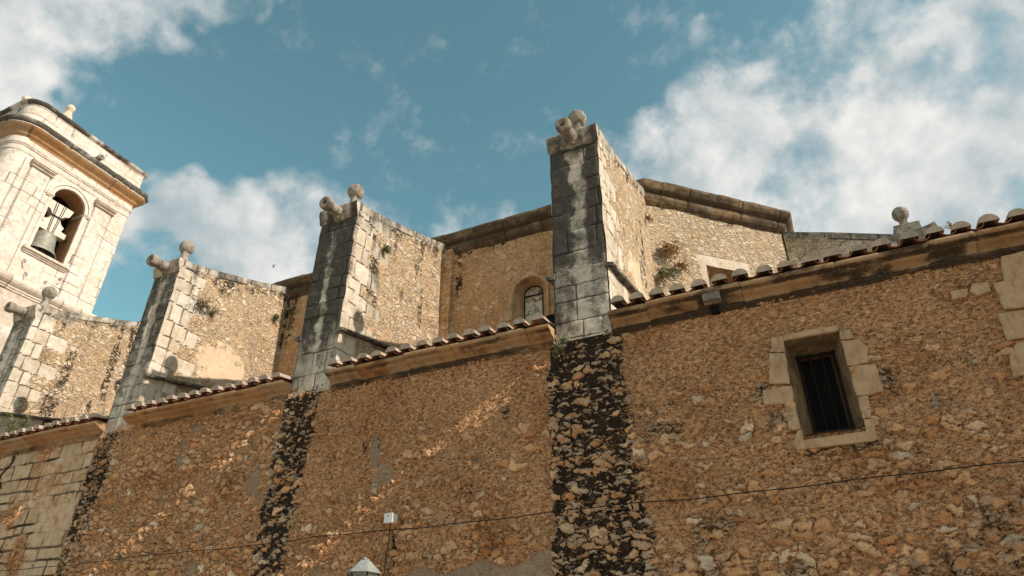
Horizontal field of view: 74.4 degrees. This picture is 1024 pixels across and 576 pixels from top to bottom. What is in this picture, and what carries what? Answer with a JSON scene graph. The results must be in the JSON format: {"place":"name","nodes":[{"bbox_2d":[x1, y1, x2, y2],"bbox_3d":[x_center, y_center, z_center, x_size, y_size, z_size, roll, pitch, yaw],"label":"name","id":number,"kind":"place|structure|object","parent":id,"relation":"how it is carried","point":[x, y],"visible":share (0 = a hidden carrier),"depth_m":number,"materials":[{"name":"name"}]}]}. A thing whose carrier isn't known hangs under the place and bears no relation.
{"place":"outdoors","nodes":[
{"label":"outdoors","id":0,"kind":"place"},
{"bbox_2d":[0,110,1023,575],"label":"church","id":1,"kind":"structure","parent":0,"point":[410,380],"depth_m":9.56,"materials":[{"name":"stone"}]},
{"bbox_2d":[0,405,34,432],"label":"roof weed","id":2,"kind":"object","parent":1,"relation":"on","point":[14,427],"visible":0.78,"depth_m":14.17,"materials":[{"name":"green plant"}]},
{"bbox_2d":[192,294,214,312],"bbox_3d":[-6.813,0.269,14.834,0.297,0.507,0.540,-22,-38,32],"label":"plant","id":3,"kind":"object","parent":1,"relation":"attached to","point":[203,304],"visible":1,"depth_m":14.87,"materials":[{"name":"green plant"}]},
{"bbox_2d":[206,308,219,317],"bbox_3d":[-6.679,0.508,15.045,0.218,0.294,0.334,-14,-34,22],"label":"plant","id":4,"kind":"object","parent":1,"relation":"attached to","point":[212,312],"visible":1,"depth_m":15.09,"materials":[{"name":"green plant"}]},
{"bbox_2d":[274,314,281,322],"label":"wall tuft","id":5,"kind":"object","parent":1,"relation":"attached to","point":[276,316],"visible":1,"depth_m":16.88,"materials":[{"name":"green plant"}]},
{"bbox_2d":[284,306,292,314],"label":"wall tuft","id":6,"kind":"object","parent":1,"relation":"attached to","point":[288,308],"visible":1,"depth_m":17.32,"materials":[{"name":"green plant"}]},
{"bbox_2d":[346,557,380,575],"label":"street lamp","id":7,"kind":"object","parent":1,"relation":"attached to","point":[365,566],"visible":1,"depth_m":7.78,"materials":[{"name":"white metal"}]},
{"bbox_2d":[382,244,390,253],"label":"wall tuft","id":8,"kind":"object","parent":1,"relation":"attached to","point":[385,249],"visible":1,"depth_m":13.38,"materials":[{"name":"green plant"}]},
{"bbox_2d":[384,512,397,523],"bbox_3d":[-1.661,3.167,9.260,0.132,0.130,0.145,-14,-34,22],"label":"junction box","id":9,"kind":"object","parent":1,"relation":"attached to","point":[391,518],"visible":1,"depth_m":9.22,"materials":[{"name":"white plastic"}]},
{"bbox_2d":[383,523,390,575],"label":"drop cable","id":10,"kind":"object","parent":9,"relation":"hanging from","point":[387,550],"visible":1,"depth_m":9.04,"materials":[{"name":"black plastic"}]},
{"bbox_2d":[1,461,1023,570],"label":"wall cable","id":11,"kind":"object","parent":1,"relation":"attached to","point":[563,510],"depth_m":8.11,"materials":[{"name":"black rubber"}]},
{"bbox_2d":[503,275,549,327],"bbox_3d":[0.359,0.614,14.261,1.046,1.808,0.368,-14,-34,22],"label":"arched window","id":12,"kind":"structure","parent":1,"relation":"in","point":[531,294],"depth_m":14.54,"materials":[{"name":"stone"}]},
{"bbox_2d":[551,343,565,357],"bbox_3d":[0.634,0.860,9.323,0.224,0.237,0.169,-14,-34,22],"label":"wall weed","id":13,"kind":"object","parent":1,"relation":"attached to","point":[558,350],"depth_m":9.33,"materials":[{"name":"green plant"}]},
{"bbox_2d":[558,336,565,344],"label":"wall weed","id":14,"kind":"object","parent":1,"relation":"attached to","point":[562,340],"depth_m":9.40,"materials":[{"name":"green plant"}]},
{"bbox_2d":[645,213,653,223],"bbox_3d":[2.777,-1.409,13.569,0.190,0.259,0.276,-1,-31,2],"label":"wall tuft","id":15,"kind":"object","parent":1,"relation":"attached to","point":[648,218],"visible":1,"depth_m":13.61,"materials":[{"name":"beige plant"}]},
{"bbox_2d":[654,263,679,283],"bbox_3d":[3.002,-0.260,13.089,0.512,0.448,0.371,1,-31,-2],"label":"wall creeper","id":16,"kind":"object","parent":1,"relation":"attached to","point":[664,274],"depth_m":13.11,"materials":[{"name":"green plant"}]},
{"bbox_2d":[658,240,683,261],"bbox_3d":[3.160,-0.776,13.536,0.580,0.442,0.345,5,-32,-8],"label":"dry bush","id":17,"kind":"object","parent":1,"relation":"attached to","point":[669,248],"visible":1,"depth_m":13.52,"materials":[{"name":"brown plant"}]},
{"bbox_2d":[672,256,692,275],"bbox_3d":[3.405,-0.423,13.417,0.418,0.380,0.281,8,-32,-13],"label":"dry bush","id":18,"kind":"object","parent":1,"relation":"attached to","point":[681,266],"visible":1,"depth_m":13.43,"materials":[{"name":"brown plant"}]},
{"bbox_2d":[707,265,733,286],"bbox_3d":[4.371,0.186,13.826,0.910,1.135,0.395,10,-33,-15],"label":"square window","id":19,"kind":"structure","parent":1,"relation":"in","point":[712,271],"depth_m":14.04,"materials":[{"name":"stone"}]},
{"bbox_2d":[763,325,883,449],"bbox_3d":[3.609,1.220,7.891,1.258,1.423,0.502,-14,-34,22],"label":"window frame","id":20,"kind":"structure","parent":1,"relation":"in","point":[816,364],"depth_m":7.91,"materials":[{"name":"stone"}]},
{"bbox_2d":[944,220,955,229],"bbox_3d":[5.129,-0.745,7.852,0.125,0.136,0.178,9,-32,-13],"label":"roof weed","id":21,"kind":"object","parent":1,"relation":"on","point":[949,226],"visible":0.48,"depth_m":7.86,"materials":[{"name":"green plant"}]},
{"bbox_2d":[0,0,1023,321],"label":"sky","id":22,"kind":"structure","parent":0,"point":[240,117],"materials":[{"name":"blue"}]},
{"bbox_3d":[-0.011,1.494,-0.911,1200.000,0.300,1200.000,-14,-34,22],"label":"ground","id":23,"kind":"structure","parent":0,"visible":0},
{"bbox_2d":[0,95,148,353],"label":"bell tower","id":24,"kind":"structure","parent":23,"relation":"on","point":[48,152],"depth_m":23.25,"materials":[{"name":"stone"}]},
{"bbox_2d":[30,199,73,259],"bbox_3d":[-15.796,-1.990,23.005,1.065,2.040,1.065,13,-34,-20],"label":"bell","id":25,"kind":"object","parent":24,"relation":"hanging from","point":[49,233],"visible":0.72,"depth_m":22.94,"materials":[{"name":"grey metal"}]}
]}

